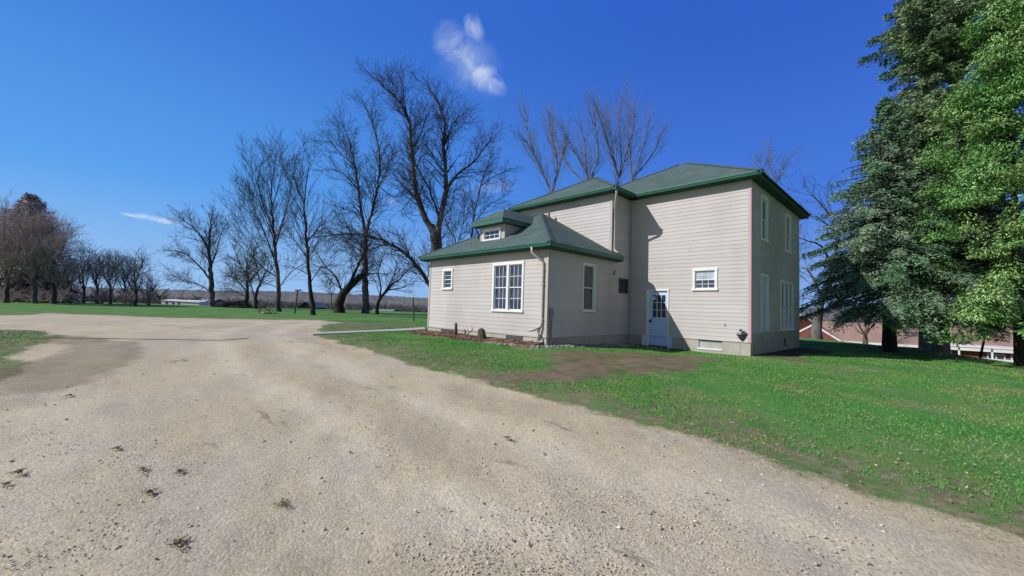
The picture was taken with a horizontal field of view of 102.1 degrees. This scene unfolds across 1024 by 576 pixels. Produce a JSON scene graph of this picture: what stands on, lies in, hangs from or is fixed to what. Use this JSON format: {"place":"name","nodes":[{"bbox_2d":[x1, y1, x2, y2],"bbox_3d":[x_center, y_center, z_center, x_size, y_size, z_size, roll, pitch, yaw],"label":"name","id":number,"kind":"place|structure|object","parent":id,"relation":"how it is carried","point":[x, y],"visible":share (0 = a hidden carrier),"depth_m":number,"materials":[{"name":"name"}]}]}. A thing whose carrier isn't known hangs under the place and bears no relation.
{"place":"outdoors","nodes":[
{"label":"outdoors","id":0,"kind":"place"},
{"bbox_2d":[313,327,424,335],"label":"concrete path","id":1,"kind":"structure","parent":0,"point":[383,330],"depth_m":17.40,"materials":[{"name":"grey concrete"}]},
{"bbox_2d":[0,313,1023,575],"bbox_3d":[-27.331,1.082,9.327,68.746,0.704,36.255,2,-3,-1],"label":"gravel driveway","id":2,"kind":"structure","parent":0,"point":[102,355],"depth_m":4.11,"materials":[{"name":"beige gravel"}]},
{"bbox_2d":[1,479,18,487],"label":"weed clump","id":3,"kind":"object","parent":2,"relation":"on","point":[4,483],"visible":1,"depth_m":3.70,"materials":[{"name":"brown plant"}]},
{"bbox_2d":[6,467,27,474],"bbox_3d":[-4.734,1.757,3.954,0.138,0.031,0.233,5,-4,-45],"label":"weed clump","id":4,"kind":"object","parent":2,"relation":"on","point":[18,471],"visible":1,"depth_m":3.95,"materials":[{"name":"brown plant"}]},
{"bbox_2d":[33,338,248,340],"bbox_3d":[-10.442,1.437,11.647,5.298,0.110,0.443,2,-3,-12],"label":"cable","id":5,"kind":"object","parent":2,"relation":"on","point":[142,339],"visible":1,"depth_m":11.62,"materials":[{"name":"black rubber"}]},
{"bbox_2d":[136,466,149,472],"bbox_3d":[-3.659,1.791,4.112,0.119,0.029,0.237,5,-4,-45],"label":"weed clump","id":6,"kind":"object","parent":2,"relation":"on","point":[143,467],"visible":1,"depth_m":4.11,"materials":[{"name":"brown plant"}]},
{"bbox_2d":[141,487,159,495],"bbox_3d":[-3.220,1.819,3.694,0.133,0.032,0.202,5,-4,-45],"label":"weed clump","id":7,"kind":"object","parent":2,"relation":"on","point":[149,491],"visible":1,"depth_m":3.70,"materials":[{"name":"brown plant"}]},
{"bbox_2d":[164,533,193,552],"bbox_3d":[-2.358,1.815,2.943,0.179,0.037,0.265,5,-4,-45],"label":"weed clump","id":8,"kind":"object","parent":2,"relation":"on","point":[181,541],"visible":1,"depth_m":2.96,"materials":[{"name":"brown plant"}]},
{"bbox_2d":[270,497,292,509],"bbox_3d":[-1.961,1.844,3.525,0.160,0.030,0.282,5,-4,-45],"label":"weed clump","id":9,"kind":"object","parent":2,"relation":"on","point":[283,502],"visible":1,"depth_m":3.54,"materials":[{"name":"brown plant"}]},
{"bbox_2d":[5,357,921,575],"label":"larger stones","id":10,"kind":"object","parent":2,"relation":"on","point":[511,538],"visible":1,"depth_m":3.51,"materials":[{"name":"beige stone"}]},
{"bbox_2d":[0,301,1023,564],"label":"lawn","id":11,"kind":"structure","parent":0,"point":[568,364],"depth_m":7.89,"materials":[{"name":"green plant"}]},
{"bbox_2d":[0,286,26,301],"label":"shrub","id":12,"kind":"object","parent":11,"relation":"on","point":[11,295],"visible":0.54,"depth_m":45.73,"materials":[{"name":"brown plant"}]},
{"bbox_2d":[0,188,49,302],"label":"twiggy tree","id":13,"kind":"object","parent":11,"relation":"on","point":[5,258],"visible":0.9,"depth_m":42.71,"materials":[{"name":"brown plant"}]},
{"bbox_2d":[12,284,51,302],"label":"shrub","id":14,"kind":"object","parent":11,"relation":"on","point":[27,299],"visible":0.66,"depth_m":46.80,"materials":[{"name":"brown plant"}]},
{"bbox_2d":[0,199,82,303],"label":"twiggy tree","id":15,"kind":"object","parent":11,"relation":"on","point":[44,259],"visible":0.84,"depth_m":43.59,"materials":[{"name":"brown plant"}]},
{"bbox_2d":[0,192,84,302],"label":"dark conifer","id":16,"kind":"object","parent":11,"relation":"on","point":[20,283],"visible":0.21,"depth_m":49.60,"materials":[{"name":"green plant"}]},
{"bbox_2d":[2,205,96,303],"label":"twiggy tree","id":17,"kind":"object","parent":11,"relation":"on","point":[54,283],"visible":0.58,"depth_m":44.95,"materials":[{"name":"brown plant"}]},
{"bbox_2d":[31,283,84,303],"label":"shrub","id":18,"kind":"object","parent":11,"relation":"on","point":[47,297],"visible":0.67,"depth_m":47.77,"materials":[{"name":"brown plant"}]},
{"bbox_2d":[43,254,101,303],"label":"scrub tree","id":19,"kind":"object","parent":11,"relation":"on","point":[73,280],"visible":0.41,"depth_m":48.77,"materials":[{"name":"brown plant"}]},
{"bbox_2d":[63,286,82,299],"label":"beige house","id":20,"kind":"structure","parent":11,"relation":"on","point":[75,296],"depth_m":72.63,"materials":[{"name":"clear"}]},
{"bbox_2d":[63,237,111,302],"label":"scrub tree","id":21,"kind":"object","parent":11,"relation":"on","point":[81,277],"visible":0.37,"depth_m":54.84,"materials":[{"name":"brown plant"}]},
{"bbox_2d":[76,251,113,302],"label":"scrub tree","id":22,"kind":"object","parent":11,"relation":"on","point":[95,280],"visible":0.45,"depth_m":53.90,"materials":[{"name":"brown plant"}]},
{"bbox_2d":[85,287,113,303],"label":"shrub","id":23,"kind":"object","parent":11,"relation":"on","point":[101,298],"visible":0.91,"depth_m":50.49,"materials":[{"name":"brown plant"}]},
{"bbox_2d":[84,248,143,304],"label":"scrub tree","id":24,"kind":"object","parent":11,"relation":"on","point":[107,271],"visible":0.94,"depth_m":49.55,"materials":[{"name":"brown plant"}]},
{"bbox_2d":[103,252,145,303],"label":"scrub tree","id":25,"kind":"object","parent":11,"relation":"on","point":[129,276],"visible":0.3,"depth_m":54.17,"materials":[{"name":"brown plant"}]},
{"bbox_2d":[114,289,146,304],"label":"shrub","id":26,"kind":"object","parent":11,"relation":"on","point":[130,299],"visible":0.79,"depth_m":50.69,"materials":[{"name":"brown plant"}]},
{"bbox_2d":[111,242,159,305],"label":"scrub tree","id":27,"kind":"object","parent":11,"relation":"on","point":[139,274],"visible":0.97,"depth_m":49.07,"materials":[{"name":"brown plant"}]},
{"bbox_2d":[122,269,171,305],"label":"scrub tree","id":28,"kind":"object","parent":11,"relation":"on","point":[150,291],"visible":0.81,"depth_m":51.31,"materials":[{"name":"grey plant"}]},
{"bbox_2d":[155,199,237,305],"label":"bare tree","id":29,"kind":"object","parent":11,"relation":"on","point":[210,289],"visible":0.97,"depth_m":59.78,"materials":[{"name":"brown plant"}]},
{"bbox_2d":[211,300,264,308],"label":"wood pile","id":30,"kind":"object","parent":11,"relation":"on","point":[236,304],"visible":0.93,"depth_m":54.66,"materials":[{"name":"brown wood"}]},
{"bbox_2d":[211,229,273,305],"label":"budding tree","id":31,"kind":"object","parent":11,"relation":"on","point":[246,300],"visible":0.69,"depth_m":54.70,"materials":[{"name":"brown plant"}]},
{"bbox_2d":[223,244,287,308],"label":"bare tree","id":32,"kind":"object","parent":11,"relation":"on","point":[256,293],"visible":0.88,"depth_m":52.05,"materials":[{"name":"brown plant"}]},
{"bbox_2d":[257,304,275,313],"bbox_3d":[-21.240,1.851,35.743,1.787,0.866,1.090,3,-3,-17],"label":"rusty swing frame","id":33,"kind":"object","parent":11,"relation":"on","point":[269,312],"visible":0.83,"depth_m":35.94,"materials":[{"name":"metal"}]},
{"bbox_2d":[207,125,334,311],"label":"bare tree","id":34,"kind":"object","parent":11,"relation":"on","point":[273,241],"visible":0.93,"depth_m":41.72,"materials":[{"name":"brown plant"}]},
{"bbox_2d":[294,289,301,313],"bbox_3d":[-19.172,1.322,36.995,0.637,2.428,0.225,2,-3,2],"label":"clothesline post","id":35,"kind":"object","parent":11,"relation":"on","point":[296,299],"visible":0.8,"depth_m":36.95,"materials":[{"name":"grey metal"}]},
{"bbox_2d":[248,120,354,314],"bbox_3d":[-18.801,-5.868,36.275,9.543,17.247,6.298,1,-3,21],"label":"bare tree","id":36,"kind":"object","parent":11,"relation":"on","point":[310,291],"visible":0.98,"depth_m":36.04,"materials":[{"name":"brown plant"}]},
{"bbox_2d":[298,302,325,308],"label":"barn","id":37,"kind":"structure","parent":11,"relation":"on","point":[307,305],"depth_m":85.62,"materials":[{"name":"blue metal"}]},
{"bbox_2d":[316,268,343,309],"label":"bare tree","id":38,"kind":"object","parent":11,"relation":"on","point":[325,284],"visible":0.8,"depth_m":59.95,"materials":[{"name":"brown plant"}]},
{"bbox_2d":[302,210,400,312],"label":"leaning tree","id":39,"kind":"object","parent":11,"relation":"on","point":[342,294],"visible":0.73,"depth_m":45.63,"materials":[{"name":"brown plant"}]},
{"bbox_2d":[306,84,411,312],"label":"bare tree","id":40,"kind":"object","parent":11,"relation":"on","point":[365,291],"visible":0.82,"depth_m":46.77,"materials":[{"name":"brown plant"}]},
{"bbox_2d":[372,309,397,310],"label":"white shed","id":41,"kind":"structure","parent":11,"relation":"on","point":[386,310],"depth_m":81.38,"materials":[{"name":"white metal"}]},
{"bbox_2d":[364,243,424,313],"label":"arching tree","id":42,"kind":"object","parent":11,"relation":"on","point":[389,286],"visible":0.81,"depth_m":43.85,"materials":[{"name":"brown plant"}]},
{"bbox_2d":[301,53,511,286],"bbox_3d":[-9.117,-9.000,37.940,18.666,24.930,6.739,2,-3,-6],"label":"forked tree","id":43,"kind":"object","parent":11,"relation":"on","point":[435,238],"visible":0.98,"depth_m":37.55,"materials":[{"name":"brown plant"}]},
{"bbox_2d":[412,297,414,321],"bbox_3d":[-6.896,1.609,28.983,0.239,1.908,0.084,3,-3,-24],"label":"thin post","id":44,"kind":"object","parent":11,"relation":"on","point":[413,309],"visible":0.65,"depth_m":28.95,"materials":[{"name":"metal"}]},
{"bbox_2d":[430,185,479,243],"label":"bare tree","id":45,"kind":"object","parent":11,"relation":"on","point":[451,223],"visible":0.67,"depth_m":55.42,"materials":[{"name":"brown plant"}]},
{"bbox_2d":[408,329,540,346],"bbox_3d":[-1.910,1.813,15.222,1.213,0.271,7.104,5,-4,-45],"label":"mulch bed","id":46,"kind":"object","parent":11,"relation":"on","point":[458,337],"visible":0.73,"depth_m":14.91,"materials":[{"name":"brown wood"}]},
{"bbox_2d":[454,323,457,334],"bbox_3d":[-2.141,1.623,15.778,0.121,0.579,0.142,5,-4,-45],"label":"old post","id":47,"kind":"object","parent":46,"relation":"on","point":[455,331],"visible":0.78,"depth_m":15.74,"materials":[{"name":"brown wood"}]},
{"bbox_2d":[478,328,486,339],"bbox_3d":[-1.045,1.684,14.553,0.314,0.539,0.408,5,-4,-45],"label":"stump","id":48,"kind":"object","parent":46,"relation":"on","point":[481,333],"visible":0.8,"depth_m":14.47,"materials":[{"name":"brown wood"}]},
{"bbox_2d":[449,139,524,237],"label":"bare tree","id":49,"kind":"object","parent":11,"relation":"on","point":[478,194],"visible":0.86,"depth_m":49.94,"materials":[{"name":"brown plant"}]},
{"bbox_2d":[505,83,577,193],"bbox_3d":[2.012,-6.640,32.078,5.903,19.650,4.481,2,-3,4],"label":"bare tree","id":50,"kind":"object","parent":11,"relation":"on","point":[540,160],"visible":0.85,"depth_m":32.73,"materials":[{"name":"brown plant"}]},
{"bbox_2d":[479,341,671,349],"bbox_3d":[2.433,1.994,14.166,6.995,0.360,2.126,3,-3,-24],"label":"rubble","id":51,"kind":"object","parent":11,"relation":"on","point":[570,345],"visible":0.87,"depth_m":13.44,"materials":[{"name":"stone"}]},
{"bbox_2d":[541,77,620,180],"bbox_3d":[4.675,-5.867,30.626,6.380,18.313,3.433,1,-3,21],"label":"bare tree","id":52,"kind":"object","parent":11,"relation":"on","point":[586,169],"visible":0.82,"depth_m":30.81,"materials":[{"name":"brown plant"}]},
{"bbox_2d":[418,162,811,355],"bbox_3d":[4.756,-1.458,18.314,13.294,8.880,12.014,5,-4,-45],"label":"farmhouse","id":53,"kind":"object","parent":11,"relation":"on","point":[699,257],"visible":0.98,"depth_m":15.21,"materials":[{"name":"paint"}]},
{"bbox_2d":[441,268,453,289],"bbox_3d":[-2.617,-0.360,16.899,0.130,0.862,0.730,5,-4,-45],"label":"window","id":54,"kind":"structure","parent":53,"relation":"in","point":[447,276],"depth_m":16.94,"materials":[{"name":"white paint"}]},
{"bbox_2d":[482,226,500,240],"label":"window","id":55,"kind":"structure","parent":53,"relation":"in","point":[494,233],"depth_m":16.03,"materials":[{"name":"white paint"}]},
{"bbox_2d":[490,261,524,312],"bbox_3d":[-0.147,-0.033,14.385,0.130,1.732,1.590,5,-4,-45],"label":"window","id":56,"kind":"structure","parent":53,"relation":"in","point":[507,277],"depth_m":14.35,"materials":[{"name":"white paint"}]},
{"bbox_2d":[581,262,595,311],"bbox_3d":[2.712,-0.014,14.667,0.810,1.722,0.130,5,-4,-45],"label":"window","id":57,"kind":"structure","parent":53,"relation":"in","point":[589,270],"depth_m":14.74,"materials":[{"name":"white paint"}]},
{"bbox_2d":[618,278,627,293],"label":"window","id":58,"kind":"structure","parent":53,"relation":"in","point":[623,283],"depth_m":16.34,"materials":[{"name":"black glass"}]},
{"bbox_2d":[646,289,668,346],"bbox_3d":[5.554,1.140,15.786,0.125,2.170,0.920,5,-4,-45],"label":"door","id":59,"kind":"structure","parent":53,"relation":"in","point":[657,300],"depth_m":15.82,"materials":[{"name":"white paint"}]},
{"bbox_2d":[691,267,717,290],"bbox_3d":[6.817,-0.308,14.615,0.130,0.802,0.890,5,-4,-45],"label":"window","id":60,"kind":"structure","parent":53,"relation":"in","point":[703,279],"depth_m":14.63,"materials":[{"name":"white paint"}]},
{"bbox_2d":[697,340,722,350],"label":"basement window","id":61,"kind":"structure","parent":53,"relation":"in","point":[702,344],"depth_m":14.41,"materials":[{"name":"white paint"}]},
{"bbox_2d":[760,273,768,331],"bbox_3d":[8.928,0.522,14.645,0.970,2.020,0.082,5,-4,-45],"label":"window","id":62,"kind":"structure","parent":53,"relation":"in","point":[764,279],"depth_m":14.74,"materials":[{"name":"glass"}]},
{"bbox_2d":[761,194,768,242],"bbox_3d":[8.993,-2.461,14.769,0.850,1.632,0.130,5,-4,-45],"label":"window","id":63,"kind":"structure","parent":53,"relation":"in","point":[764,200],"depth_m":14.91,"materials":[{"name":"white glass"}]},
{"bbox_2d":[783,213,791,254],"bbox_3d":[11.519,-2.255,17.276,0.960,1.632,0.130,5,-4,-45],"label":"window","id":64,"kind":"structure","parent":53,"relation":"in","point":[788,218],"depth_m":17.42,"materials":[{"name":"white paint"}]},
{"bbox_2d":[780,280,794,330],"bbox_3d":[11.272,0.738,16.973,2.190,2.012,0.130,5,-4,-45],"label":"window","id":65,"kind":"structure","parent":53,"relation":"in","point":[786,288],"depth_m":17.11,"materials":[{"name":"white glass"}]},
{"bbox_2d":[586,71,648,185],"bbox_3d":[8.073,-6.613,31.440,7.008,20.198,3.226,5,-4,-45],"label":"bare tree","id":66,"kind":"object","parent":11,"relation":"on","point":[619,174],"visible":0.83,"depth_m":31.84,"materials":[{"name":"brown plant"}]},
{"bbox_2d":[586,343,690,350],"bbox_3d":[3.713,2.022,13.868,5.180,0.169,2.490,5,-4,-45],"label":"soil strip","id":67,"kind":"object","parent":11,"relation":"on","point":[662,348],"visible":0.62,"depth_m":15.16,"materials":[{"name":"brown soil"}]},
{"bbox_2d":[615,82,675,181],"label":"bare tree","id":68,"kind":"object","parent":11,"relation":"on","point":[639,157],"visible":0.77,"depth_m":33.95,"materials":[{"name":"brown plant"}]},
{"bbox_2d":[321,321,1023,511],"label":"fallen leaves","id":69,"kind":"object","parent":11,"relation":"on","point":[847,446],"visible":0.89,"depth_m":5.16,"materials":[{"name":"brown plant"}]},
{"bbox_2d":[747,135,805,189],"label":"bare tree","id":70,"kind":"object","parent":11,"relation":"on","point":[770,160],"visible":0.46,"depth_m":47.70,"materials":[{"name":"brown plant"}]},
{"bbox_2d":[752,347,836,355],"bbox_3d":[10.965,2.450,15.648,7.550,0.091,1.400,5,-4,-45],"label":"soil strip","id":71,"kind":"object","parent":11,"relation":"on","point":[799,351],"visible":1,"depth_m":15.78,"materials":[{"name":"brown soil"}]},
{"bbox_2d":[800,314,812,329],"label":"brick house","id":72,"kind":"structure","parent":11,"relation":"on","point":[805,324],"depth_m":72.00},
{"bbox_2d":[778,171,850,338],"bbox_3d":[20.061,-2.196,26.618,7.253,11.843,5.654,2,-3,-10],"label":"bare tree","id":73,"kind":"object","parent":11,"relation":"on","point":[816,330],"visible":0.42,"depth_m":26.94,"materials":[{"name":"brown plant"}]},
{"bbox_2d":[844,319,877,343],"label":"bare tree","id":74,"kind":"object","parent":11,"relation":"on","point":[865,332],"visible":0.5,"depth_m":23.88,"materials":[{"name":"brown plant"}]},
{"bbox_2d":[799,96,1012,352],"bbox_3d":[17.180,-2.867,19.162,7.831,12.316,8.673,5,-4,-45],"label":"blue spruce","id":75,"kind":"object","parent":11,"relation":"on","point":[889,277],"visible":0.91,"depth_m":18.49,"materials":[{"name":"green plant"}]},
{"bbox_2d":[800,321,1012,359],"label":"brick building","id":76,"kind":"structure","parent":11,"relation":"on","point":[854,335],"depth_m":53.74,"materials":[{"name":"red brick"}]},
{"bbox_2d":[987,354,1005,359],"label":"window","id":77,"kind":"structure","parent":76,"relation":"in","point":[995,356],"depth_m":47.49,"materials":[{"name":"glass"}]},
{"bbox_2d":[866,97,986,349],"bbox_3d":[22.758,-3.659,22.795,6.818,15.382,6.248,2,-3,-6],"label":"tall conifer","id":78,"kind":"object","parent":11,"relation":"on","point":[921,345],"depth_m":22.37,"materials":[{"name":"green plant"}]},
{"bbox_2d":[833,0,1023,353],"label":"tall conifer","id":79,"kind":"object","parent":11,"relation":"on","point":[927,53],"visible":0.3,"depth_m":20.21,"materials":[{"name":"green plant"}]},
{"bbox_2d":[883,0,1023,366],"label":"green conifer","id":80,"kind":"object","parent":11,"relation":"on","point":[996,91],"visible":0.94,"depth_m":15.62,"materials":[{"name":"green plant"}]},
{"bbox_2d":[950,343,1012,361],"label":"white porch","id":81,"kind":"object","parent":11,"relation":"on","point":[989,346],"visible":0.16,"depth_m":42.31,"materials":[{"name":"white wood"}]},
{"bbox_2d":[955,323,1012,357],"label":"young tree","id":82,"kind":"object","parent":11,"relation":"on","point":[982,348],"visible":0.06,"depth_m":19.32,"materials":[{"name":"brown plant"}]},
{"bbox_2d":[0,0,1023,308],"label":"sky","id":83,"kind":"structure","parent":0,"point":[114,114],"materials":[{"name":"blue"}]},
{"bbox_2d":[72,286,1010,325],"bbox_3d":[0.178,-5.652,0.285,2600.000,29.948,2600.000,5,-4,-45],"label":"hills","id":84,"kind":"structure","parent":0,"point":[286,296],"depth_m":564.40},
{"bbox_3d":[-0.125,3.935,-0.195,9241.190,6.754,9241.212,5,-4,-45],"label":"far fields","id":85,"kind":"structure","parent":0,"visible":0},
{"bbox_2d":[161,299,207,305],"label":"white building","id":86,"kind":"structure","parent":85,"relation":"on","point":[184,302],"depth_m":109.99,"materials":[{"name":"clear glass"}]},
{"bbox_2d":[199,299,223,304],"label":"grey shed","id":87,"kind":"structure","parent":85,"relation":"on","point":[217,302],"depth_m":137.22,"materials":[{"name":"grey metal"}]},
{"bbox_2d":[74,283,1012,327],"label":"wood","id":88,"kind":"object","parent":85,"relation":"on","point":[350,306],"visible":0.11,"depth_m":155.47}
]}

